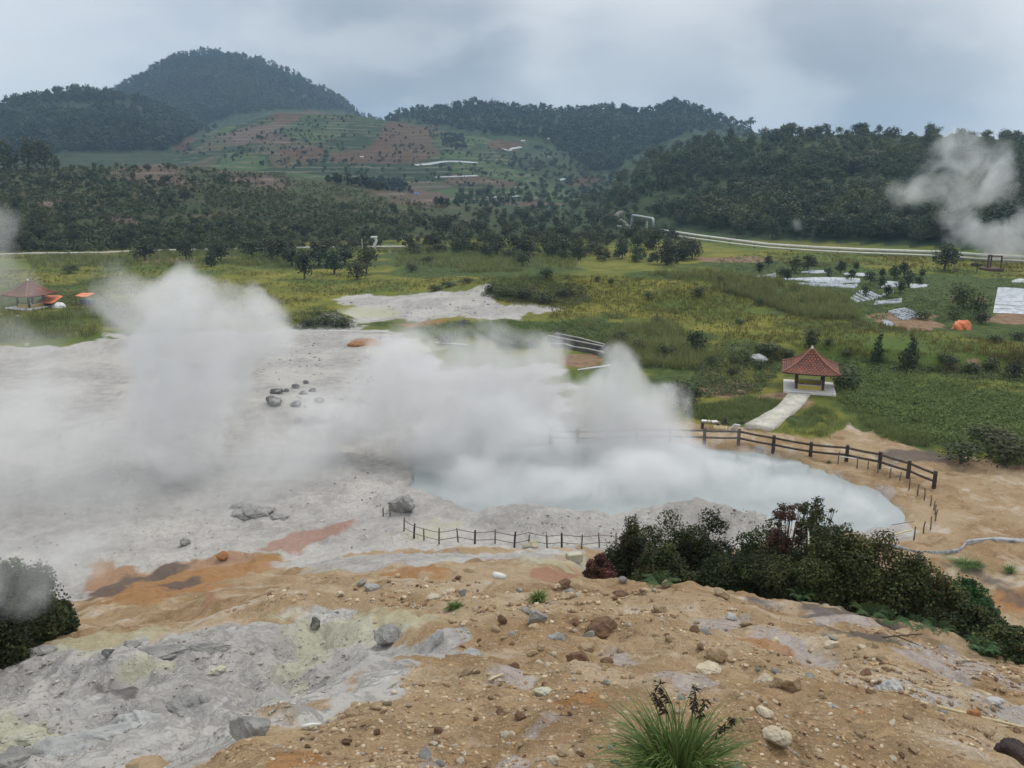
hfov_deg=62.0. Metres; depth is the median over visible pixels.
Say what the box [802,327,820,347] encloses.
broadleaf tree
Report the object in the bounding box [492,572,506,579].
white log
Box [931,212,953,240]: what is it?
broadleaf tree
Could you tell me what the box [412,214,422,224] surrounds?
broadleaf tree
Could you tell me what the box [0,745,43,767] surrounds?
crust mound
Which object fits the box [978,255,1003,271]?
steel frame
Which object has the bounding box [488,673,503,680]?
pale stick
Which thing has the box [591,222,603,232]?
broadleaf tree
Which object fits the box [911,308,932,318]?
green shrub
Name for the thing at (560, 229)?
broadleaf tree
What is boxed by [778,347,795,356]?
green shrub
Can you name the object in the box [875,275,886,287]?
broadleaf tree
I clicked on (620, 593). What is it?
boulder
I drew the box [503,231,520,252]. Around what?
broadleaf tree
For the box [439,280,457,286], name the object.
green shrub
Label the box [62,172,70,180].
broadleaf tree
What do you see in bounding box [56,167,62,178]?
conical tree
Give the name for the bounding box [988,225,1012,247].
broadleaf tree
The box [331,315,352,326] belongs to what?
green shrub
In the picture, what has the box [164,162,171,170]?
broadleaf tree
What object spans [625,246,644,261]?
broadleaf tree
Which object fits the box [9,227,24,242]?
broadleaf tree
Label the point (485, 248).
dark shrub
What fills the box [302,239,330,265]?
broadleaf tree
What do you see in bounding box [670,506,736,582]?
shrub
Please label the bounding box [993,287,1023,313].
plastic mulch
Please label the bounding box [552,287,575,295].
green shrub
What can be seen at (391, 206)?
broadleaf tree
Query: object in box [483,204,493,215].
broadleaf tree
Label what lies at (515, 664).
slope stone
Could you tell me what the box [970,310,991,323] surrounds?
dark shrub
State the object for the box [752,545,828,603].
shrub
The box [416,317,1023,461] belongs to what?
creeper cover
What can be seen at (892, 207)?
broadleaf tree
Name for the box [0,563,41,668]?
shrub
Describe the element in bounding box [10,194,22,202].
broadleaf tree
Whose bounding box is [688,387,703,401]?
leafy bush
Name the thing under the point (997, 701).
boulder
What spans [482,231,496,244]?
broadleaf tree
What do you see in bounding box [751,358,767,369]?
green shrub
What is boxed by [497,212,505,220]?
broadleaf tree
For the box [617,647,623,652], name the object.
slope stone
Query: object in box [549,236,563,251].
broadleaf tree
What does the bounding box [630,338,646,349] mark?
green shrub
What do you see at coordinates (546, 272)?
green shrub
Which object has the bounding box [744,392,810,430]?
path
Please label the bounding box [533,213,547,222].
broadleaf tree
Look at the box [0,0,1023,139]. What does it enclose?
sky
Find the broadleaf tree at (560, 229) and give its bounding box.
[551,223,569,236]
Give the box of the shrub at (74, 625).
[48,597,81,635]
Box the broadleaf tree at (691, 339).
[683,328,707,352]
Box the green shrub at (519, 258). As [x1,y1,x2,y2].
[510,249,531,265]
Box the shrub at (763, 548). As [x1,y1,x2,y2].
[734,515,791,561]
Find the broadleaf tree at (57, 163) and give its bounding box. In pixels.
[50,154,61,167]
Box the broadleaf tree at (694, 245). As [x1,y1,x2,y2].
[685,238,703,257]
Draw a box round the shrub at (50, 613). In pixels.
[0,556,73,646]
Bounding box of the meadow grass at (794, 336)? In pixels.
[0,251,1023,362]
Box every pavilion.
[0,279,57,310]
[782,346,841,395]
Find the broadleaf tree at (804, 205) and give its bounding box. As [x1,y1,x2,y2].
[797,199,811,212]
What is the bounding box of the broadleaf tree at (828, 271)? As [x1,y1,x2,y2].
[824,267,833,276]
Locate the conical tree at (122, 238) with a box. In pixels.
[115,229,127,248]
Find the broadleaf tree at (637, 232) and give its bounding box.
[631,231,647,242]
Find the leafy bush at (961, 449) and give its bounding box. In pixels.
[938,437,984,465]
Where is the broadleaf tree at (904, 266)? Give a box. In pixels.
[899,260,914,276]
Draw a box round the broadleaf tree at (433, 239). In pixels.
[427,231,441,244]
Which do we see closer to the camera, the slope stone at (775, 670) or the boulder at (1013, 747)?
the boulder at (1013, 747)
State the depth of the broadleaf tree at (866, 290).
132.06 m
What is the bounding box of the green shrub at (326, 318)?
[309,314,338,325]
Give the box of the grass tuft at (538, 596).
[525,588,551,603]
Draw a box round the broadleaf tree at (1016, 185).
[1001,182,1023,195]
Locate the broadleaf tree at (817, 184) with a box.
[809,178,826,194]
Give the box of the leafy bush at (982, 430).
[965,421,1019,442]
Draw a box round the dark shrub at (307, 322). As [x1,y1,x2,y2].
[298,318,315,325]
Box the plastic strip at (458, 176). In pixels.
[436,175,476,177]
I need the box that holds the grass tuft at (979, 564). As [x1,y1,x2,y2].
[969,559,983,566]
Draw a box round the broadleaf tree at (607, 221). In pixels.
[601,215,611,227]
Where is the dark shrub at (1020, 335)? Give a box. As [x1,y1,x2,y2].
[1009,331,1023,339]
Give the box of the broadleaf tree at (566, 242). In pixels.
[552,234,573,252]
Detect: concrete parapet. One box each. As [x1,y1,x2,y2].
[548,335,604,350]
[555,333,605,348]
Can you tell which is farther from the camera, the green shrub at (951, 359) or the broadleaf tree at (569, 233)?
the broadleaf tree at (569, 233)
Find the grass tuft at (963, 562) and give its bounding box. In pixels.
[943,555,991,573]
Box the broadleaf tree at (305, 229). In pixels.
[300,224,308,236]
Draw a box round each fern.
[642,570,680,587]
[786,586,816,600]
[849,600,889,621]
[875,609,904,626]
[899,613,931,631]
[923,617,956,635]
[964,635,999,653]
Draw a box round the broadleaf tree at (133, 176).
[129,171,135,178]
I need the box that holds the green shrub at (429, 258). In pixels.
[419,256,431,263]
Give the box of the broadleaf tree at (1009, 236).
[997,222,1020,245]
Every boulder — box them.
[37,645,57,654]
[101,649,114,656]
[123,640,140,647]
[125,755,169,767]
[180,538,190,546]
[216,551,227,559]
[229,715,270,740]
[310,617,319,629]
[363,583,379,591]
[374,624,399,645]
[388,494,414,512]
[426,592,440,599]
[433,629,444,645]
[443,589,454,593]
[458,589,465,596]
[461,647,482,656]
[497,614,506,623]
[522,543,530,548]
[526,650,538,656]
[527,609,548,623]
[528,540,538,547]
[533,687,551,696]
[545,755,558,764]
[548,634,557,639]
[558,578,570,587]
[566,650,589,661]
[578,642,594,652]
[582,630,594,636]
[584,616,617,638]
[612,590,627,596]
[618,576,626,582]
[653,604,665,612]
[662,579,670,587]
[696,660,721,673]
[706,647,727,661]
[726,612,736,619]
[753,672,772,682]
[756,705,773,718]
[761,725,791,747]
[772,673,801,691]
[804,672,814,677]
[824,640,838,648]
[865,688,875,694]
[877,678,903,691]
[895,628,909,636]
[948,707,966,714]
[966,709,981,716]
[968,721,996,737]
[986,696,1005,706]
[993,737,1023,765]
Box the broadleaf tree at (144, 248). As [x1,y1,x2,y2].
[126,235,160,258]
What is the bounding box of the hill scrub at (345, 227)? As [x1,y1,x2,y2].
[0,162,446,249]
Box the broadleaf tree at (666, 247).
[656,241,678,260]
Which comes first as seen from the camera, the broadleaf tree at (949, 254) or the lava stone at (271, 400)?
the lava stone at (271, 400)
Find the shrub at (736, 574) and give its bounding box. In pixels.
[690,530,783,598]
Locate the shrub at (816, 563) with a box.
[785,521,888,617]
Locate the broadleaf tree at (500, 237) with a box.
[490,233,504,245]
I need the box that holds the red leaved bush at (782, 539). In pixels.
[765,503,810,559]
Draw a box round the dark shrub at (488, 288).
[482,283,496,292]
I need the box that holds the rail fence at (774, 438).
[549,426,937,488]
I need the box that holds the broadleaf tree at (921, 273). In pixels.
[919,268,926,276]
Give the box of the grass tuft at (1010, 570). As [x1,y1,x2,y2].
[1001,560,1018,576]
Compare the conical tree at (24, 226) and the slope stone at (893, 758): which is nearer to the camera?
the slope stone at (893, 758)
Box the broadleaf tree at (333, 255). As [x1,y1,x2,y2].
[317,249,345,273]
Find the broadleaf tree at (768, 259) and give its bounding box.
[764,255,773,264]
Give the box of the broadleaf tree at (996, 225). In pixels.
[976,215,1008,245]
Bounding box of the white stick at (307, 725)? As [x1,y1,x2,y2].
[301,723,320,728]
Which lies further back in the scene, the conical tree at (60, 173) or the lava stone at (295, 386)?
the conical tree at (60, 173)
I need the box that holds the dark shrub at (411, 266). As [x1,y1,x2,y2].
[405,262,417,272]
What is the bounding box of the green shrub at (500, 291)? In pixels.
[494,286,514,295]
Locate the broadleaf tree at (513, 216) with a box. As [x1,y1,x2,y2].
[508,212,516,219]
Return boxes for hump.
[347,341,364,346]
[750,354,767,361]
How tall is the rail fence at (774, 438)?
2.056 m
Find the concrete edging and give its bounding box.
[551,343,604,355]
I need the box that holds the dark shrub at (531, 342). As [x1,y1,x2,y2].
[524,338,540,347]
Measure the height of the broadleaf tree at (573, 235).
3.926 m
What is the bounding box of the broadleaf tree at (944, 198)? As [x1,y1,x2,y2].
[933,188,953,207]
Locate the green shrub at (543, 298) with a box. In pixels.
[530,290,559,303]
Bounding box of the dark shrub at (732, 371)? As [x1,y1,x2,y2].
[725,367,737,376]
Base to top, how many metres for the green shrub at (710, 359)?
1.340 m
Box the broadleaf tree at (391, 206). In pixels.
[389,203,397,212]
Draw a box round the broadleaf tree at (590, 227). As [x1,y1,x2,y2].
[581,224,593,236]
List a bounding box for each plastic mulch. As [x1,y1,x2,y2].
[784,277,859,283]
[798,282,857,287]
[801,270,825,272]
[843,273,868,275]
[850,290,893,301]
[874,298,901,304]
[881,281,898,287]
[882,320,892,325]
[888,308,917,319]
[910,283,928,287]
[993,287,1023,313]
[1012,279,1023,282]
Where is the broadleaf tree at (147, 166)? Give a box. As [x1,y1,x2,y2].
[145,163,150,170]
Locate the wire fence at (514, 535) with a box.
[382,507,616,548]
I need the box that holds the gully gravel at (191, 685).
[0,609,402,767]
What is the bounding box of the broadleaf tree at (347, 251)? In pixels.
[331,241,357,264]
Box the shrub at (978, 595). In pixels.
[953,573,1008,624]
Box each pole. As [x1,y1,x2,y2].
[888,529,912,535]
[921,701,1020,726]
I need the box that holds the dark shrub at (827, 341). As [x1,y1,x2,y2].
[823,338,833,344]
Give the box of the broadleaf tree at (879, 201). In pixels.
[872,197,895,206]
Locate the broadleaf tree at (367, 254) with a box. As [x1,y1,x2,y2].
[354,244,379,273]
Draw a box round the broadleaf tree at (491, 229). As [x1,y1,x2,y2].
[483,228,497,240]
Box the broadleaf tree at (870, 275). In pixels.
[862,270,877,283]
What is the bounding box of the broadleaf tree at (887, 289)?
[883,284,894,295]
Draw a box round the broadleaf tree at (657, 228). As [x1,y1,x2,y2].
[650,224,662,233]
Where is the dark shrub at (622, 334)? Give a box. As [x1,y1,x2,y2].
[612,329,628,339]
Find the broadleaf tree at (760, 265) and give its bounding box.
[754,262,764,272]
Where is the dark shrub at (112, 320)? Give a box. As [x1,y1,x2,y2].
[104,316,126,325]
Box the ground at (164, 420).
[0,56,1023,767]
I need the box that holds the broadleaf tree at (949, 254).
[931,242,961,270]
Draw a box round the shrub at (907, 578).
[864,550,944,626]
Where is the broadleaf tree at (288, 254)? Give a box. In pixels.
[281,247,297,265]
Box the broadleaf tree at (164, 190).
[161,186,170,193]
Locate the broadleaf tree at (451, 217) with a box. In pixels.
[438,213,455,224]
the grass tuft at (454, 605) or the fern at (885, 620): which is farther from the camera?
the fern at (885, 620)
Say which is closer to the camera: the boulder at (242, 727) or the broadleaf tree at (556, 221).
the boulder at (242, 727)
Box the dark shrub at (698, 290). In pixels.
[692,285,707,295]
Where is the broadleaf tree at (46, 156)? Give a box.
[28,138,56,168]
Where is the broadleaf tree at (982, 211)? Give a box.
[974,203,998,218]
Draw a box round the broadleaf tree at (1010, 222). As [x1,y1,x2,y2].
[998,215,1023,245]
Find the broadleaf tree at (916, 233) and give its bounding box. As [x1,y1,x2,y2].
[906,225,925,243]
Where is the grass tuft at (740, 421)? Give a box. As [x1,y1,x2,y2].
[733,416,746,423]
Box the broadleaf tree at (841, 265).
[833,260,846,273]
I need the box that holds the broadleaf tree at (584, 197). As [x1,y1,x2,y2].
[580,193,588,202]
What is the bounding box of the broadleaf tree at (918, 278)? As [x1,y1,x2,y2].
[914,276,923,283]
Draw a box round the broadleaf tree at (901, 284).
[893,279,907,292]
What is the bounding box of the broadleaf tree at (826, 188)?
[819,183,834,194]
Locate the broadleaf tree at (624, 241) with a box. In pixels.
[613,234,631,248]
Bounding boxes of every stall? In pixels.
[36,295,63,304]
[75,292,95,305]
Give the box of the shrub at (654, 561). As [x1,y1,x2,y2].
[628,542,698,584]
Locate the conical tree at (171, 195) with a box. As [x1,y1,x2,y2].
[167,189,174,201]
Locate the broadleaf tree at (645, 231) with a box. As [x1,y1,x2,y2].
[637,226,654,241]
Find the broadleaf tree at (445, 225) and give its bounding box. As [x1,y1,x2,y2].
[438,216,452,233]
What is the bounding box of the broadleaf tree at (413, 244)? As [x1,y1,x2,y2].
[398,233,428,252]
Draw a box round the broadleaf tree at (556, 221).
[551,215,561,225]
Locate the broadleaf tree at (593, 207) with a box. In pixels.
[584,204,596,212]
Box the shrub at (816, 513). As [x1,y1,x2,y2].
[789,496,837,570]
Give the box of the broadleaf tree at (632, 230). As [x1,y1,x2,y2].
[623,222,640,239]
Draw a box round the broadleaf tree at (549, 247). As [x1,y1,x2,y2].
[543,240,561,256]
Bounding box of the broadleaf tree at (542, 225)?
[537,221,547,233]
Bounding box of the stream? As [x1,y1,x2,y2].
[867,537,1023,554]
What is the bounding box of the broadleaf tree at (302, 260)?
[291,247,314,278]
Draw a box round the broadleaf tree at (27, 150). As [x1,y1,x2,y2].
[12,136,42,170]
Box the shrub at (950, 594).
[904,572,971,627]
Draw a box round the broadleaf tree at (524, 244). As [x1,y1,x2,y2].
[513,233,535,252]
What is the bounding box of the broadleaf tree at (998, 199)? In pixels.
[991,190,1012,208]
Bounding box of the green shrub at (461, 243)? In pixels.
[450,234,471,252]
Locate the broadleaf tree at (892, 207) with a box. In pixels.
[889,203,901,210]
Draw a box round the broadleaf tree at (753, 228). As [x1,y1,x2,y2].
[744,217,760,235]
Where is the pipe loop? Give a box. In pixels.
[617,214,654,228]
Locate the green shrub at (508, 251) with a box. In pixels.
[502,246,517,258]
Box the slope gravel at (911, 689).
[211,573,1023,767]
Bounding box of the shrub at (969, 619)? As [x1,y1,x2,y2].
[934,600,1009,641]
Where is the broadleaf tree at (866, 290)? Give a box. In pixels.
[860,286,871,295]
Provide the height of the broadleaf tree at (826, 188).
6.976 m
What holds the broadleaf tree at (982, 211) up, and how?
on the ground at (164, 420)
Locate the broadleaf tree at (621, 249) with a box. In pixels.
[616,240,629,257]
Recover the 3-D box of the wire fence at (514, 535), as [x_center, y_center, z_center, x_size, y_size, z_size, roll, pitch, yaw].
[-1.642,7.970,45.430,13.750,2.405,4.974,4,15,16]
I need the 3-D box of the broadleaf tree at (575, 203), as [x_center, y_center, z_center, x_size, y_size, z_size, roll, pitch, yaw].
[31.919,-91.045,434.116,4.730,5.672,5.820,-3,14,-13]
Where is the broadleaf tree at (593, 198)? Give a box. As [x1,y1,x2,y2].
[589,193,599,201]
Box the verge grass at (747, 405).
[683,392,936,446]
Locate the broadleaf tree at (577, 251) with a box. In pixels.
[570,243,586,260]
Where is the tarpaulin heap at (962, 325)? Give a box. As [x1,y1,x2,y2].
[951,320,971,329]
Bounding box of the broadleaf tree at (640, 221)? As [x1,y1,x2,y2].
[631,217,644,227]
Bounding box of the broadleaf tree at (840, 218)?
[830,212,850,237]
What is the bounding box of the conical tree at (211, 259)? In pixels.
[202,245,217,265]
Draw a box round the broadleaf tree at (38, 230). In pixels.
[29,222,49,238]
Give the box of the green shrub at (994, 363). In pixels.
[982,356,1000,370]
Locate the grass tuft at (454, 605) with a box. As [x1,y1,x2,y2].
[443,597,462,611]
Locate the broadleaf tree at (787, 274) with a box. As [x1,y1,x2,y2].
[781,268,791,278]
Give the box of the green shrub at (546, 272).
[535,268,555,277]
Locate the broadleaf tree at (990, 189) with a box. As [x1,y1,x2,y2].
[978,184,999,195]
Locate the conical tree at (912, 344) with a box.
[904,333,919,356]
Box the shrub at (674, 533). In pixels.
[636,504,700,577]
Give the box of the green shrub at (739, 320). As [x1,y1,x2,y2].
[735,318,744,323]
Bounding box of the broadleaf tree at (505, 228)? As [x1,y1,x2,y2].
[499,222,513,233]
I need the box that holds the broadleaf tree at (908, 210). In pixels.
[904,206,915,214]
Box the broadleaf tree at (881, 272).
[878,268,886,275]
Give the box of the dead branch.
[882,633,921,637]
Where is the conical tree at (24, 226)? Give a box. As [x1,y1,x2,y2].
[21,223,28,232]
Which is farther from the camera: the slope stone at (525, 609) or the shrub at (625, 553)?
the shrub at (625, 553)
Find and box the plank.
[577,365,610,370]
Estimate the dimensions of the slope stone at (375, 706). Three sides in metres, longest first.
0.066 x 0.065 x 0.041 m
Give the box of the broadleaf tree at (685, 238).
[676,236,694,244]
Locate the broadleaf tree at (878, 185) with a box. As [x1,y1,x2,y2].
[873,179,890,194]
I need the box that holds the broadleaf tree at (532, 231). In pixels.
[520,226,541,239]
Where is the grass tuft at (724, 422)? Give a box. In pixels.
[721,418,729,425]
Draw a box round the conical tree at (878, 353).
[869,331,885,361]
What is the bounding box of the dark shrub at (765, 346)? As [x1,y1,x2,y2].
[756,341,783,353]
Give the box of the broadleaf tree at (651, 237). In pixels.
[643,229,664,249]
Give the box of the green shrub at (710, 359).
[706,355,717,365]
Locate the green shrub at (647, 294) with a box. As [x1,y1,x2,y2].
[642,290,653,298]
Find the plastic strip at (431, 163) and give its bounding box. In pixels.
[414,161,476,165]
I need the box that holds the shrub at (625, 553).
[605,514,649,579]
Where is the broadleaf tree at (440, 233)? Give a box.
[435,231,447,242]
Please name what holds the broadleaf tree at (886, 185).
on the ground at (164, 420)
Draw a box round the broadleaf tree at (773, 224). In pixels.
[764,219,783,238]
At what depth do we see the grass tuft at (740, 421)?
70.50 m
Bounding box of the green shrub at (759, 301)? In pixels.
[754,297,763,305]
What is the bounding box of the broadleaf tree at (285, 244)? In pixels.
[271,238,298,255]
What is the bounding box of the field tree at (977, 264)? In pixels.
[970,261,984,271]
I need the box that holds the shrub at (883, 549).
[833,529,911,619]
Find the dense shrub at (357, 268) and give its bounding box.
[343,258,370,279]
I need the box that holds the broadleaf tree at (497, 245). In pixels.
[491,238,504,250]
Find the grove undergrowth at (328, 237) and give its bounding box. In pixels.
[0,191,693,264]
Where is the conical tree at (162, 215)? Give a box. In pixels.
[159,206,165,217]
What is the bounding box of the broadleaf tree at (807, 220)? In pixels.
[797,215,815,236]
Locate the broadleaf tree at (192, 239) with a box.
[187,233,196,242]
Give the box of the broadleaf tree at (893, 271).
[888,265,900,278]
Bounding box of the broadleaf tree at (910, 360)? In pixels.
[894,347,919,374]
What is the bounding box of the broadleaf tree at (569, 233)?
[563,227,573,236]
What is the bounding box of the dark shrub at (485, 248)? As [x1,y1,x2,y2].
[477,240,499,256]
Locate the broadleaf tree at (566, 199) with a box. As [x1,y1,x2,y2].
[563,197,570,203]
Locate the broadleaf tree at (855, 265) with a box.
[852,261,859,270]
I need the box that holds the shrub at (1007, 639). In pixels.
[965,622,1023,664]
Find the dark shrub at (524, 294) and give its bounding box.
[506,287,536,298]
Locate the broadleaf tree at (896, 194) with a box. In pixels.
[881,190,900,201]
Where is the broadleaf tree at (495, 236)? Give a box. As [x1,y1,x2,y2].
[488,233,503,245]
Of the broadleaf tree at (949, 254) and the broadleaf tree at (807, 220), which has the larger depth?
the broadleaf tree at (807, 220)
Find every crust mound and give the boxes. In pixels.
[0,724,48,747]
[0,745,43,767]
[25,736,91,760]
[31,734,60,745]
[60,722,141,741]
[115,710,161,726]
[138,644,188,659]
[165,694,200,716]
[185,642,226,653]
[196,693,210,702]
[207,665,225,674]
[229,501,254,508]
[231,505,274,520]
[270,513,288,520]
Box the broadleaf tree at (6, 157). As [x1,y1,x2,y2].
[0,136,24,170]
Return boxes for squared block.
[565,551,582,562]
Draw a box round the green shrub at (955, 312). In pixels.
[945,307,965,319]
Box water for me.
[409,440,904,531]
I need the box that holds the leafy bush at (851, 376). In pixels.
[830,365,864,388]
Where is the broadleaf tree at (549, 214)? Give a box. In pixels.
[545,211,552,217]
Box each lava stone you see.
[266,395,281,405]
[270,388,283,393]
[290,400,300,406]
[291,384,299,388]
[299,390,307,394]
[314,397,323,401]
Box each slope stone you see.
[308,721,319,730]
[326,716,337,723]
[337,591,344,596]
[342,738,351,744]
[344,708,358,717]
[350,701,357,707]
[357,579,365,585]
[370,702,380,710]
[373,728,380,735]
[382,700,391,704]
[418,746,430,760]
[427,741,437,745]
[432,736,440,744]
[434,727,442,733]
[435,759,444,766]
[456,757,464,765]
[460,666,473,676]
[463,567,475,572]
[491,625,500,632]
[495,708,505,714]
[499,730,509,737]
[511,662,519,668]
[514,711,525,720]
[521,606,529,613]
[523,706,531,710]
[528,623,539,629]
[537,644,544,651]
[549,651,556,656]
[554,632,564,640]
[556,749,565,756]
[569,618,578,625]
[575,750,584,756]
[584,763,594,767]
[600,657,613,662]
[603,679,609,685]
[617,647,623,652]
[665,635,672,641]
[677,694,684,699]
[689,625,698,632]
[697,643,703,649]
[699,626,710,634]
[714,587,729,599]
[739,621,752,626]
[770,607,779,611]
[771,667,779,673]
[798,758,808,765]
[818,692,826,698]
[828,635,836,639]
[844,654,852,659]
[848,662,859,670]
[853,652,863,657]
[855,729,863,738]
[857,644,865,648]
[860,668,871,675]
[863,652,877,658]
[872,642,879,648]
[876,654,887,661]
[889,718,895,726]
[889,755,896,761]
[898,752,904,758]
[902,712,913,720]
[909,745,918,753]
[926,703,938,710]
[956,657,963,664]
[989,706,996,710]
[999,687,1006,692]
[1006,675,1020,683]
[1013,727,1021,733]
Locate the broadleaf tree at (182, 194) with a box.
[176,188,190,200]
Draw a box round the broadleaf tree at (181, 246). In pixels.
[172,238,193,259]
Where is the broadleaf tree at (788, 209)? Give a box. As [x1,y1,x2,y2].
[782,202,801,216]
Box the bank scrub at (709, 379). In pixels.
[278,276,1023,397]
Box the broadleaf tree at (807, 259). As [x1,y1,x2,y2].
[801,253,818,270]
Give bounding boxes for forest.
[0,83,230,156]
[107,46,386,143]
[384,96,772,169]
[580,122,1023,241]
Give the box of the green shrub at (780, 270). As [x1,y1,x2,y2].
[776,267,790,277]
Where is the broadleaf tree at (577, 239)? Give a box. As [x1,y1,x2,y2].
[569,237,585,247]
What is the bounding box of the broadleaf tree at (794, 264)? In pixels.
[786,257,803,272]
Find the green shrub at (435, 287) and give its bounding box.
[426,284,442,290]
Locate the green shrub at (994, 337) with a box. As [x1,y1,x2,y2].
[984,334,1004,342]
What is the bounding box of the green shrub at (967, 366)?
[956,359,983,372]
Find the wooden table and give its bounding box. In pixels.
[701,420,719,428]
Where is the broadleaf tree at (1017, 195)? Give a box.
[1002,188,1023,198]
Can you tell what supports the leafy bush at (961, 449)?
on the ground at (164, 420)
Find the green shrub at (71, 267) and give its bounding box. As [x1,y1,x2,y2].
[59,264,79,273]
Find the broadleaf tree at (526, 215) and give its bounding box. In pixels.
[519,208,531,222]
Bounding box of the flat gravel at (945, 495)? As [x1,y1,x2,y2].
[748,437,1022,574]
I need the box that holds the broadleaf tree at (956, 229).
[941,213,966,239]
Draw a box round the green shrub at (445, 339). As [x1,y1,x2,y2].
[433,332,457,344]
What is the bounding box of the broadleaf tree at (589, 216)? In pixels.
[584,209,593,219]
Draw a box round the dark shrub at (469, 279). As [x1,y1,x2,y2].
[461,277,473,283]
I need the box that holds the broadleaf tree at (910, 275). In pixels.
[901,271,918,286]
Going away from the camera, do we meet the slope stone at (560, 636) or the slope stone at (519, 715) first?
the slope stone at (519, 715)
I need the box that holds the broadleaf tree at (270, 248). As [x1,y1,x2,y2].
[260,236,284,259]
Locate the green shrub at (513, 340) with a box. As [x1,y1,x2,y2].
[506,335,521,344]
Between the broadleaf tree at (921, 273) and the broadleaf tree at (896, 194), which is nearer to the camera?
the broadleaf tree at (921, 273)
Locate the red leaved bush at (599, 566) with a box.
[582,552,617,578]
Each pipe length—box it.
[278,329,383,331]
[435,342,467,344]
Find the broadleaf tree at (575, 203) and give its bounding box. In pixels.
[570,200,578,208]
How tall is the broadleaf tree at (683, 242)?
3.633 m
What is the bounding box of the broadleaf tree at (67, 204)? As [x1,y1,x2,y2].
[62,201,71,208]
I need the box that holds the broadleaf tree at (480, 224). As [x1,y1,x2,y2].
[470,219,487,235]
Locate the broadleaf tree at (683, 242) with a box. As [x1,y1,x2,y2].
[679,238,688,246]
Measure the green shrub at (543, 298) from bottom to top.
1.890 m
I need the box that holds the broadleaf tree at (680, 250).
[674,245,686,256]
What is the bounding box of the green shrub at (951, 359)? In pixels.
[935,352,961,366]
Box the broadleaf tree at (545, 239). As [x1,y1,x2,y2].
[539,237,549,250]
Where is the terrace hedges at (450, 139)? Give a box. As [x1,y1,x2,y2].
[170,114,553,187]
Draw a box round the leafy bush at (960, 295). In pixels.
[949,282,975,308]
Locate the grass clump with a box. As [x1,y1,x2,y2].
[578,674,776,767]
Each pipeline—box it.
[0,246,408,256]
[664,229,1023,258]
[679,236,1023,261]
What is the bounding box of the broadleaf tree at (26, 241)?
[15,229,34,247]
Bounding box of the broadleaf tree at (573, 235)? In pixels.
[571,230,580,239]
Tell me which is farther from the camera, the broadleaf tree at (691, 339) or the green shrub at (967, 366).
the broadleaf tree at (691, 339)
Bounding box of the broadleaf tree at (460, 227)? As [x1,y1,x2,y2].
[446,222,468,237]
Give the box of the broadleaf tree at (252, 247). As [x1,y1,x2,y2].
[237,236,265,256]
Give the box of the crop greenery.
[713,252,1023,321]
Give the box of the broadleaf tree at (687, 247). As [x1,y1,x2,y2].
[673,243,696,259]
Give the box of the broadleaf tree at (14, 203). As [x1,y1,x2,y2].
[8,197,21,208]
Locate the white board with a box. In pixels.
[729,424,740,429]
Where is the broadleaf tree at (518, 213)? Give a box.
[515,210,522,217]
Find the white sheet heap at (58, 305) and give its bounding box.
[51,302,65,307]
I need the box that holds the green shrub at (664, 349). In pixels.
[654,340,676,356]
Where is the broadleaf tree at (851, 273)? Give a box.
[844,270,855,279]
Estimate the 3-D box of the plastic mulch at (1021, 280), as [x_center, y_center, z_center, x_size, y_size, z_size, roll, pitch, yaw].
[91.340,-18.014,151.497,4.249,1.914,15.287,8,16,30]
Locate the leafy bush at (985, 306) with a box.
[966,289,992,318]
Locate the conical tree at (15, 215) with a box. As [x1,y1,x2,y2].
[12,207,21,222]
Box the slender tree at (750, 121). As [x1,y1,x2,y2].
[746,117,755,125]
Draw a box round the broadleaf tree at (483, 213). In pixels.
[478,209,488,219]
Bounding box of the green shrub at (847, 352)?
[841,348,854,356]
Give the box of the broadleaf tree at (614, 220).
[609,215,618,224]
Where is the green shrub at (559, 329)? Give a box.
[553,326,567,332]
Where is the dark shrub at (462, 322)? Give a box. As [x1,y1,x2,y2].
[455,318,471,325]
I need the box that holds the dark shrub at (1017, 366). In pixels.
[1000,357,1023,376]
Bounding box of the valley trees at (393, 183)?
[324,139,610,206]
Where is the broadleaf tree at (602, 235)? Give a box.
[589,231,605,244]
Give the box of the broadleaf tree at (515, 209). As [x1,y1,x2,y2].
[511,205,521,216]
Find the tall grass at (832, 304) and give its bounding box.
[0,245,863,369]
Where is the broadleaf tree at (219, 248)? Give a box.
[207,240,228,261]
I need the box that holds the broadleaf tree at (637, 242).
[629,233,646,247]
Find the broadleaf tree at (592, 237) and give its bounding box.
[584,230,601,246]
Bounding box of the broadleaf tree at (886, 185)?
[875,180,893,192]
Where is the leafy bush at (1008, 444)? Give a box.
[976,430,1023,468]
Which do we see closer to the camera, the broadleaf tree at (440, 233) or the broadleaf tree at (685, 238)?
the broadleaf tree at (685, 238)
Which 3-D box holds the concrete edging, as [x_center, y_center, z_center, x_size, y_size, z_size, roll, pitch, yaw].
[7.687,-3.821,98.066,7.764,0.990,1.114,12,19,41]
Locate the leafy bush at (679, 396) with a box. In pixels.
[662,376,702,407]
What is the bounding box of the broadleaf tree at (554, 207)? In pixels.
[550,204,559,212]
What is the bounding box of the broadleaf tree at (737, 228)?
[728,218,746,237]

